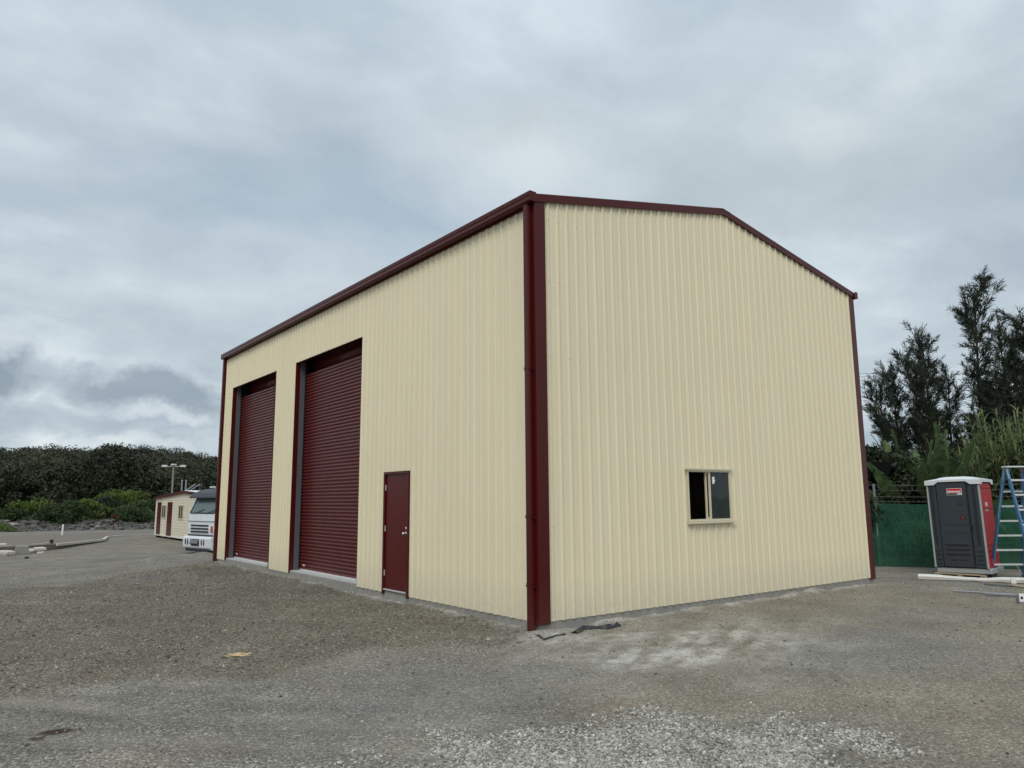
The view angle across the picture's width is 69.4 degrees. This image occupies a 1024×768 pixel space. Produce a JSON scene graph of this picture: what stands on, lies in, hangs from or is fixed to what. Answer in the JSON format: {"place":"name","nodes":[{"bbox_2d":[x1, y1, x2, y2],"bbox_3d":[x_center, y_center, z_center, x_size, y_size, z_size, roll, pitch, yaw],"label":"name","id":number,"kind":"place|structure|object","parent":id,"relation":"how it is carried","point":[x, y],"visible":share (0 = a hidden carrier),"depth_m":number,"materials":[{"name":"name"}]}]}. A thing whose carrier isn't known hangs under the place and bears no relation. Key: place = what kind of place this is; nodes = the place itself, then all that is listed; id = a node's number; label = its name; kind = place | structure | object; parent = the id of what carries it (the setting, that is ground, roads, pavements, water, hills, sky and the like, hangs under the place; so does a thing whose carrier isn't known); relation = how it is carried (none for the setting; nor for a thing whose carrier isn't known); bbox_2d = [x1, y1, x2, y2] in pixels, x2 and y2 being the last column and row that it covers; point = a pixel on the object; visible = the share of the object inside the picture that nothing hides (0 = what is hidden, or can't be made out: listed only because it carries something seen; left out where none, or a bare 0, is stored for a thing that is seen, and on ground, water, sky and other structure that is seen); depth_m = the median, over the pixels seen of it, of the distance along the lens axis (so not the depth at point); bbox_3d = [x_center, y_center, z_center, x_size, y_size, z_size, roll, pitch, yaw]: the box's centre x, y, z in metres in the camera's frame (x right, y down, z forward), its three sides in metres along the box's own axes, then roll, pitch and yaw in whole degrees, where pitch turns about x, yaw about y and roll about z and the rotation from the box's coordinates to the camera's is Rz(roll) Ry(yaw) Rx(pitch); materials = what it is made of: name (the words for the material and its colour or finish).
{"place":"outdoors","nodes":[
{"label":"outdoors","id":0,"kind":"place"},
{"bbox_2d":[0,550,8,556],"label":"rock","id":1,"kind":"object","parent":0,"point":[2,553],"visible":0.77,"depth_m":32.33,"materials":[{"name":"grey stone"}]},
{"bbox_2d":[0,529,1023,767],"bbox_3d":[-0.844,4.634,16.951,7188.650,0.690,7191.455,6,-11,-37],"label":"ground","id":2,"kind":"structure","parent":0,"point":[304,745],"depth_m":7.67,"materials":[{"name":"grey gravel"}]},
{"bbox_2d":[6,550,14,553],"bbox_3d":[-22.195,7.418,32.617,0.450,0.120,0.343,-1,-8,32],"label":"concrete slab piece","id":3,"kind":"object","parent":2,"relation":"on","point":[10,552],"visible":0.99,"depth_m":32.50,"materials":[{"name":"grey concrete"}]},
{"bbox_2d":[0,522,28,531],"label":"grass","id":4,"kind":"structure","parent":2,"relation":"on","point":[7,527],"depth_m":59.85,"materials":[{"name":"green plant"}]},
{"bbox_2d":[0,506,34,521],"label":"bush","id":5,"kind":"object","parent":2,"relation":"on","point":[12,514],"visible":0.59,"depth_m":65.31,"materials":[{"name":"green plant"}]},
{"bbox_2d":[5,499,32,517],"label":"bush","id":6,"kind":"object","parent":2,"relation":"on","point":[19,503],"visible":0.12,"depth_m":68.70,"materials":[{"name":"green plant"}]},
{"bbox_2d":[14,545,28,554],"bbox_3d":[-22.177,7.522,33.471,0.520,0.420,0.600,5,-10,-32],"label":"concrete block","id":7,"kind":"object","parent":2,"relation":"on","point":[21,549],"depth_m":33.24,"materials":[{"name":"grey concrete"}]},
{"bbox_2d":[0,469,42,508],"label":"tree","id":8,"kind":"object","parent":2,"relation":"on","point":[12,484],"visible":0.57,"depth_m":95.57,"materials":[{"name":"green plant"}]},
{"bbox_2d":[0,473,43,516],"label":"tree","id":9,"kind":"object","parent":2,"relation":"on","point":[25,491],"visible":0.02,"depth_m":99.28,"materials":[{"name":"green plant"}]},
{"bbox_2d":[29,548,38,552],"bbox_3d":[-22.531,7.834,34.758,0.424,0.213,0.554,-4,-10,21],"label":"rock","id":10,"kind":"object","parent":2,"relation":"on","point":[31,550],"visible":0.49,"depth_m":34.60,"materials":[{"name":"grey stone"}]},
{"bbox_2d":[18,497,59,519],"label":"bush","id":11,"kind":"object","parent":2,"relation":"on","point":[33,506],"visible":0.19,"depth_m":67.72,"materials":[{"name":"green plant"}]},
{"bbox_2d":[33,547,46,550],"bbox_3d":[-22.055,7.700,34.560,0.450,0.120,0.419,-3,-8,40],"label":"concrete slab piece","id":12,"kind":"object","parent":2,"relation":"on","point":[39,548],"visible":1,"depth_m":34.44,"materials":[{"name":"grey concrete"}]},
{"bbox_2d":[26,468,65,502],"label":"tree","id":13,"kind":"object","parent":2,"relation":"on","point":[50,476],"visible":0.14,"depth_m":96.23,"materials":[{"name":"green plant"}]},
{"bbox_2d":[30,503,77,524],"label":"bush","id":14,"kind":"object","parent":2,"relation":"on","point":[51,513],"visible":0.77,"depth_m":64.81,"materials":[{"name":"green plant"}]},
{"bbox_2d":[30,459,103,503],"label":"tree","id":15,"kind":"object","parent":2,"relation":"on","point":[49,483],"visible":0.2,"depth_m":93.16,"materials":[{"name":"green plant"}]},
{"bbox_2d":[0,531,153,550],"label":"gravel pad","id":16,"kind":"object","parent":2,"relation":"on","point":[32,541],"visible":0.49,"depth_m":42.30,"materials":[{"name":"grey gravel"}]},
{"bbox_2d":[0,519,154,531],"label":"spoil heap","id":17,"kind":"object","parent":2,"relation":"on","point":[34,524],"visible":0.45,"depth_m":62.73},
{"bbox_2d":[1,519,154,531],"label":"rubble","id":18,"kind":"object","parent":17,"relation":"on","point":[24,523],"visible":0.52,"depth_m":63.31,"materials":[{"name":"stone"}]},
{"bbox_2d":[58,499,106,522],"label":"bush","id":19,"kind":"object","parent":2,"relation":"on","point":[72,506],"visible":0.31,"depth_m":67.74,"materials":[{"name":"green plant"}]},
{"bbox_2d":[72,498,111,519],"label":"bush","id":20,"kind":"object","parent":2,"relation":"on","point":[92,503],"visible":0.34,"depth_m":70.23,"materials":[{"name":"green plant"}]},
{"bbox_2d":[52,443,151,503],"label":"tree","id":21,"kind":"object","parent":2,"relation":"on","point":[109,455],"visible":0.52,"depth_m":91.29,"materials":[{"name":"green plant"}]},
{"bbox_2d":[81,495,122,518],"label":"bush","id":22,"kind":"object","parent":2,"relation":"on","point":[107,500],"visible":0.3,"depth_m":72.19,"materials":[{"name":"green plant"}]},
{"bbox_2d":[56,534,152,545],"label":"concrete kerb","id":23,"kind":"structure","parent":2,"relation":"on","point":[80,542],"depth_m":42.37,"materials":[{"name":"grey concrete"}]},
{"bbox_2d":[108,514,118,529],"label":"dead shrub","id":24,"kind":"object","parent":2,"relation":"on","point":[114,517],"visible":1,"depth_m":61.51,"materials":[{"name":"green plant"}]},
{"bbox_2d":[94,488,147,513],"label":"bush","id":25,"kind":"object","parent":2,"relation":"on","point":[116,495],"visible":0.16,"depth_m":78.20,"materials":[{"name":"green plant"}]},
{"bbox_2d":[81,454,161,504],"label":"tree","id":26,"kind":"object","parent":2,"relation":"on","point":[124,466],"visible":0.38,"depth_m":91.47,"materials":[{"name":"green plant"}]},
{"bbox_2d":[103,504,154,522],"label":"bush","id":27,"kind":"object","parent":2,"relation":"on","point":[140,515],"visible":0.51,"depth_m":69.72,"materials":[{"name":"green plant"}]},
{"bbox_2d":[118,490,155,512],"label":"bush","id":28,"kind":"object","parent":2,"relation":"on","point":[139,495],"visible":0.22,"depth_m":80.79,"materials":[{"name":"green plant"}]},
{"bbox_2d":[120,465,161,486],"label":"tree","id":29,"kind":"object","parent":2,"relation":"on","point":[141,474],"visible":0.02,"depth_m":96.21,"materials":[{"name":"green plant"}]},
{"bbox_2d":[128,498,155,522],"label":"bush","id":30,"kind":"object","parent":2,"relation":"on","point":[144,504],"visible":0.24,"depth_m":73.68,"materials":[{"name":"green plant"}]},
{"bbox_2d":[131,473,186,510],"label":"tree","id":31,"kind":"object","parent":2,"relation":"on","point":[158,485],"visible":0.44,"depth_m":88.35,"materials":[{"name":"green plant"}]},
{"bbox_2d":[162,464,185,492],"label":"yard light pole","id":32,"kind":"object","parent":2,"relation":"on","point":[173,465],"visible":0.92,"depth_m":70.44,"materials":[{"name":"metal"}]},
{"bbox_2d":[154,490,199,538],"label":"portable cabin","id":33,"kind":"object","parent":2,"relation":"on","point":[172,511],"visible":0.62,"depth_m":45.73,"materials":[{"name":"beige wood"}]},
{"bbox_2d":[156,502,161,533],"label":"door","id":34,"kind":"structure","parent":33,"relation":"in","point":[159,503],"depth_m":48.68,"materials":[{"name":"red wood"}]},
{"bbox_2d":[161,505,165,518],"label":"window","id":35,"kind":"structure","parent":33,"relation":"in","point":[163,512],"depth_m":47.73,"materials":[{"name":"beige metal"}]},
{"bbox_2d":[166,502,172,535],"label":"door","id":36,"kind":"structure","parent":33,"relation":"in","point":[169,509],"depth_m":46.43,"materials":[{"name":"red wood"}]},
{"bbox_2d":[178,505,183,519],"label":"window","id":37,"kind":"structure","parent":33,"relation":"in","point":[180,508],"depth_m":44.34,"materials":[{"name":"beige metal"}]},
{"bbox_2d":[170,475,206,492],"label":"tree","id":38,"kind":"object","parent":2,"relation":"on","point":[192,480],"visible":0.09,"depth_m":93.99,"materials":[{"name":"green plant"}]},
{"bbox_2d":[186,484,202,489],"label":"slanted frame","id":39,"kind":"object","parent":2,"relation":"on","point":[199,485],"visible":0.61,"depth_m":61.56,"materials":[{"name":"metal"}]},
{"bbox_2d":[183,486,215,552],"bbox_3d":[-11.130,6.492,35.967,2.992,2.975,8.583,-8,-12,41],"label":"parked truck","id":40,"kind":"object","parent":2,"relation":"on","point":[199,537],"visible":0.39,"depth_m":33.13,"materials":[{"name":"white paint"}]},
{"bbox_2d":[187,472,216,488],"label":"tree","id":41,"kind":"object","parent":2,"relation":"on","point":[209,480],"visible":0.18,"depth_m":101.22,"materials":[{"name":"green plant"}]},
{"bbox_2d":[225,652,250,656],"bbox_3d":[-3.101,3.066,8.378,0.270,0.030,0.198,-1,-9,5],"label":"wood offcut","id":42,"kind":"object","parent":2,"relation":"on","point":[238,654],"visible":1,"depth_m":8.36,"materials":[{"name":"beige wood"}]},
{"bbox_2d":[212,190,875,630],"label":"steel shed","id":43,"kind":"structure","parent":2,"relation":"on","point":[530,410],"depth_m":12.43,"materials":[{"name":"metal"}]},
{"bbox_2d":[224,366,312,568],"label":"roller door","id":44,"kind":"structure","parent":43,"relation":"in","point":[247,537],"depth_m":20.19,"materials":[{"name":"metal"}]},
{"bbox_2d":[288,336,362,584],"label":"roller door","id":45,"kind":"structure","parent":43,"relation":"in","point":[323,537],"depth_m":16.21,"materials":[{"name":"metal"}]},
{"bbox_2d":[381,470,409,598],"bbox_3d":[-2.040,2.614,12.985,0.128,2.148,0.918,6,-11,-37],"label":"side door","id":46,"kind":"structure","parent":43,"relation":"in","point":[396,488],"depth_m":12.99,"materials":[{"name":"red metal"}]},
{"bbox_2d":[684,468,735,523],"bbox_3d":[3.229,1.834,12.142,1.227,0.889,0.135,6,-11,-37],"label":"sliding window","id":47,"kind":"structure","parent":43,"relation":"in","point":[718,497],"depth_m":12.23,"materials":[{"name":"beige metal"}]},
{"bbox_2d":[573,622,620,632],"bbox_3d":[1.093,3.283,9.997,0.882,0.063,0.251,6,-11,-37],"label":"plastic strip","id":48,"kind":"object","parent":2,"relation":"on","point":[583,627],"visible":1,"depth_m":10.03,"materials":[{"name":"grey plastic"}]},
{"bbox_2d":[867,462,893,497],"bbox_3d":[11.114,3.959,22.152,0.958,3.246,0.080,1,-9,-7],"label":"road sign","id":49,"kind":"object","parent":2,"relation":"on","point":[882,467],"visible":0.36,"depth_m":22.34,"materials":[{"name":"metal"}]},
{"bbox_2d":[861,370,912,454],"bbox_3d":[15.066,2.965,29.766,2.764,7.022,2.406,6,-11,-37],"label":"sheoak tree","id":50,"kind":"object","parent":2,"relation":"on","point":[884,427],"visible":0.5,"depth_m":29.56,"materials":[{"name":"green plant"}]},
{"bbox_2d":[870,350,925,452],"bbox_3d":[15.981,2.543,30.248,2.721,7.996,2.480,3,-10,-22],"label":"sheoak tree","id":51,"kind":"object","parent":2,"relation":"on","point":[893,385],"visible":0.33,"depth_m":30.11,"materials":[{"name":"green plant"}]},
{"bbox_2d":[868,448,927,522],"bbox_3d":[11.686,3.952,22.997,3.214,3.819,3.152,-2,-9,8],"label":"dark shrub","id":52,"kind":"object","parent":2,"relation":"on","point":[899,464],"visible":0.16,"depth_m":22.55,"materials":[{"name":"green plant"}]},
{"bbox_2d":[893,449,933,461],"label":"dark shrub","id":53,"kind":"object","parent":2,"relation":"on","point":[922,455],"visible":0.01,"depth_m":25.95,"materials":[{"name":"green plant"}]},
{"bbox_2d":[891,468,944,503],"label":"dark shrub","id":54,"kind":"object","parent":2,"relation":"on","point":[915,491],"visible":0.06,"depth_m":22.48,"materials":[{"name":"green plant"}]},
{"bbox_2d":[889,340,957,453],"bbox_3d":[15.900,2.216,28.750,2.319,8.194,2.618,6,-11,-37],"label":"sheoak tree","id":55,"kind":"object","parent":2,"relation":"on","point":[920,437],"visible":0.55,"depth_m":28.74,"materials":[{"name":"green plant"}]},
{"bbox_2d":[899,320,968,455],"bbox_3d":[17.204,1.858,29.974,2.743,9.277,2.666,-4,-9,19],"label":"sheoak tree","id":56,"kind":"object","parent":2,"relation":"on","point":[920,349],"visible":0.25,"depth_m":29.93,"materials":[{"name":"green plant"}]},
{"bbox_2d":[870,483,1020,569],"bbox_3d":[12.684,3.991,20.918,8.704,2.380,0.185,-4,-9,20],"label":"fence","id":57,"kind":"object","parent":2,"relation":"on","point":[894,545],"visible":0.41,"depth_m":21.26,"materials":[{"name":"fabric"}]},
{"bbox_2d":[931,361,969,448],"bbox_3d":[18.414,2.756,30.893,2.336,7.724,2.880,-3,-9,14],"label":"sheoak tree","id":58,"kind":"object","parent":2,"relation":"on","point":[955,397],"visible":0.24,"depth_m":31.10,"materials":[{"name":"green plant"}]},
{"bbox_2d":[933,447,981,466],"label":"dark shrub","id":59,"kind":"object","parent":2,"relation":"on","point":[952,451],"depth_m":26.28,"materials":[{"name":"green plant"}]},
{"bbox_2d":[935,572,997,577],"bbox_3d":[11.461,4.810,18.652,1.130,0.122,1.120,8,-12,-44],"label":"timber pallet","id":60,"kind":"object","parent":2,"relation":"on","point":[968,574],"visible":0.48,"depth_m":18.35,"materials":[{"name":"wood"}]},
{"bbox_2d":[924,476,1003,573],"bbox_3d":[11.511,3.565,18.858,1.212,2.379,1.272,8,-13,-44],"label":"portable toilet","id":61,"kind":"object","parent":60,"relation":"on","point":[962,520],"visible":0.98,"depth_m":18.45,"materials":[{"name":"grey plastic"}]},
{"bbox_2d":[936,482,974,566],"bbox_3d":[11.091,3.508,18.475,0.070,2.070,0.725,8,-13,-44],"label":"door","id":62,"kind":"structure","parent":61,"relation":"in","point":[951,497],"depth_m":18.49,"materials":[{"name":"grey plastic"}]},
{"bbox_2d":[952,458,987,471],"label":"dark shrub","id":63,"kind":"object","parent":2,"relation":"on","point":[954,460],"visible":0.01,"depth_m":23.51,"materials":[{"name":"green plant"}]},
{"bbox_2d":[918,574,1023,583],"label":"pipe","id":64,"kind":"object","parent":2,"relation":"on","point":[1014,580],"visible":1,"depth_m":17.54,"materials":[{"name":"white plastic"}]},
{"bbox_2d":[946,265,1014,461],"bbox_3d":[18.481,0.659,28.722,3.166,11.233,2.666,6,-11,-37],"label":"sheoak tree","id":65,"kind":"object","parent":2,"relation":"on","point":[970,324],"visible":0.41,"depth_m":29.29,"materials":[{"name":"green plant"}]},
{"bbox_2d":[954,364,1010,461],"bbox_3d":[17.743,2.679,27.369,2.976,6.835,2.608,6,-11,-37],"label":"sheoak tree","id":66,"kind":"object","parent":2,"relation":"on","point":[968,427],"visible":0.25,"depth_m":27.70,"materials":[{"name":"green plant"}]},
{"bbox_2d":[953,590,1014,594],"bbox_3d":[8.556,3.776,13.370,1.040,0.041,0.032,-9,-12,43],"label":"thin rail","id":67,"kind":"object","parent":2,"relation":"on","point":[979,592],"visible":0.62,"depth_m":13.45,"materials":[{"name":"metal"}]},
{"bbox_2d":[967,304,1023,454],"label":"sheoak tree","id":68,"kind":"object","parent":2,"relation":"on","point":[1014,372],"visible":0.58,"depth_m":26.68,"materials":[{"name":"green plant"}]},
{"bbox_2d":[984,583,1012,586],"bbox_3d":[10.906,4.509,16.594,0.100,0.030,0.533,8,-12,-44],"label":"steel offcut","id":69,"kind":"object","parent":2,"relation":"on","point":[998,584],"visible":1,"depth_m":16.56,"materials":[{"name":"grey metal"}]},
{"bbox_2d":[984,593,1014,596],"bbox_3d":[8.721,3.711,12.985,0.743,0.037,0.036,-5,-10,29],"label":"thin rail","id":70,"kind":"object","parent":2,"relation":"on","point":[1009,595],"visible":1,"depth_m":13.04,"materials":[{"name":"metal"}]},
{"bbox_2d":[983,312,1020,437],"bbox_3d":[20.329,1.688,30.101,2.286,9.578,2.407,-2,-9,7],"label":"sheoak tree","id":71,"kind":"object","parent":2,"relation":"on","point":[998,332],"visible":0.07,"depth_m":30.26,"materials":[{"name":"green plant"}]},
{"bbox_2d":[984,448,1021,499],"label":"dark shrub","id":72,"kind":"object","parent":2,"relation":"on","point":[995,493],"visible":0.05,"depth_m":21.90,"materials":[{"name":"green plant"}]},
{"bbox_2d":[989,466,1023,577],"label":"step ladder","id":73,"kind":"object","parent":2,"relation":"on","point":[1006,472],"visible":0.89,"depth_m":17.97,"materials":[{"name":"metal"}]},
{"bbox_2d":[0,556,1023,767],"bbox_3d":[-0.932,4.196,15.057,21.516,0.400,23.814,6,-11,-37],"label":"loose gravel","id":74,"kind":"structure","parent":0,"point":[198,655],"depth_m":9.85,"materials":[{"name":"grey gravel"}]},
{"bbox_2d":[0,0,1023,458],"label":"sky","id":75,"kind":"structure","parent":0,"point":[181,181],"materials":[{"name":"grey"}]},
{"bbox_2d":[536,633,565,639],"bbox_3d":[0.488,3.212,9.454,0.400,0.044,0.218,6,-11,-37],"label":"plastic strip","id":76,"kind":"object","parent":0,"point":[539,636],"visible":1,"depth_m":9.38,"materials":[{"name":"black plastic"}]},
{"bbox_2d":[313,703,924,767],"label":"white gravel","id":77,"kind":"structure","parent":0,"point":[783,753],"depth_m":5.29,"materials":[{"name":"white gravel"}]},
{"bbox_2d":[1015,593,1023,603],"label":"tagged post foot","id":78,"kind":"object","parent":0,"point":[1020,598],"visible":1,"depth_m":12.16},
{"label":"earth bank","id":79,"kind":"structure","parent":0,"visible":0},
{"bbox_2d":[865,444,913,529],"bbox_3d":[10.974,3.870,23.124,3.103,4.027,3.376,1,-9,-10],"label":"dark shrub","id":80,"kind":"object","parent":79,"relation":"on","point":[873,453],"visible":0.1,"depth_m":22.17,"materials":[{"name":"green plant"}]},
{"bbox_2d":[902,497,929,549],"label":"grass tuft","id":81,"kind":"object","parent":79,"relation":"on","point":[913,532],"visible":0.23,"depth_m":21.12,"materials":[{"name":"green plant"}]},
{"bbox_2d":[890,429,943,464],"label":"broadleaf plant","id":82,"kind":"object","parent":79,"relation":"on","point":[926,460],"visible":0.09,"depth_m":24.04,"materials":[{"name":"green plant"}]},
{"bbox_2d":[869,421,999,501],"bbox_3d":[12.933,3.005,21.976,5.055,4.053,2.896,0,-9,-3],"label":"broadleaf plant","id":83,"kind":"object","parent":79,"relation":"on","point":[935,466],"visible":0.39,"depth_m":21.49,"materials":[{"name":"green plant"}]},
{"bbox_2d":[867,440,1012,504],"bbox_3d":[12.128,3.369,22.464,4.560,3.498,4.063,-4,-9,20],"label":"broadleaf plant","id":84,"kind":"object","parent":79,"relation":"on","point":[880,480],"visible":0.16,"depth_m":21.68,"materials":[{"name":"green plant"}]},
{"bbox_2d":[910,422,991,478],"bbox_3d":[13.089,3.148,22.117,2.479,3.813,4.899,1,-9,-8],"label":"broadleaf plant","id":85,"kind":"object","parent":79,"relation":"on","point":[945,455],"visible":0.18,"depth_m":21.66,"materials":[{"name":"green plant"}]},
{"bbox_2d":[909,439,1011,495],"bbox_3d":[13.603,3.361,22.151,4.310,3.396,3.086,6,-11,-37],"label":"broadleaf plant","id":86,"kind":"object","parent":79,"relation":"on","point":[912,469],"visible":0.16,"depth_m":21.84,"materials":[{"name":"green plant"}]},
{"bbox_2d":[951,429,1019,499],"bbox_3d":[14.427,3.234,22.291,2.628,3.978,2.667,6,-11,-37],"label":"reed clump","id":87,"kind":"object","parent":79,"relation":"on","point":[978,461],"visible":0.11,"depth_m":22.08,"materials":[{"name":"green plant"}]},
{"bbox_2d":[952,409,1023,499],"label":"reed clump","id":88,"kind":"object","parent":79,"relation":"on","point":[984,450],"visible":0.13,"depth_m":22.80,"materials":[{"name":"green plant"}]},
{"bbox_2d":[956,461,1020,503],"bbox_3d":[14.580,4.016,22.361,3.500,3.452,3.209,6,-11,-37],"label":"dark shrub","id":89,"kind":"object","parent":79,"relation":"on","point":[1018,498],"visible":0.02,"depth_m":22.02,"materials":[{"name":"green plant"}]},
{"bbox_2d":[971,404,1023,503],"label":"reed clump","id":90,"kind":"object","parent":79,"relation":"on","point":[989,445],"visible":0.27,"depth_m":22.51,"materials":[{"name":"green plant"}]},
{"bbox_2d":[983,419,1023,493],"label":"reed clump","id":91,"kind":"object","parent":79,"relation":"on","point":[1015,446],"visible":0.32,"depth_m":21.53,"materials":[{"name":"green plant"}]},
{"bbox_2d":[996,440,1023,499],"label":"dark shrub","id":92,"kind":"object","parent":79,"relation":"on","point":[1014,459],"visible":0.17,"depth_m":21.57,"materials":[{"name":"green plant"}]},
{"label":"hill","id":93,"kind":"structure","parent":0,"visible":0},
{"bbox_2d":[0,442,217,478],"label":"hill forest","id":94,"kind":"object","parent":93,"relation":"on","point":[28,460],"visible":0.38,"depth_m":159.82,"materials":[{"name":"green plant"}]}
]}

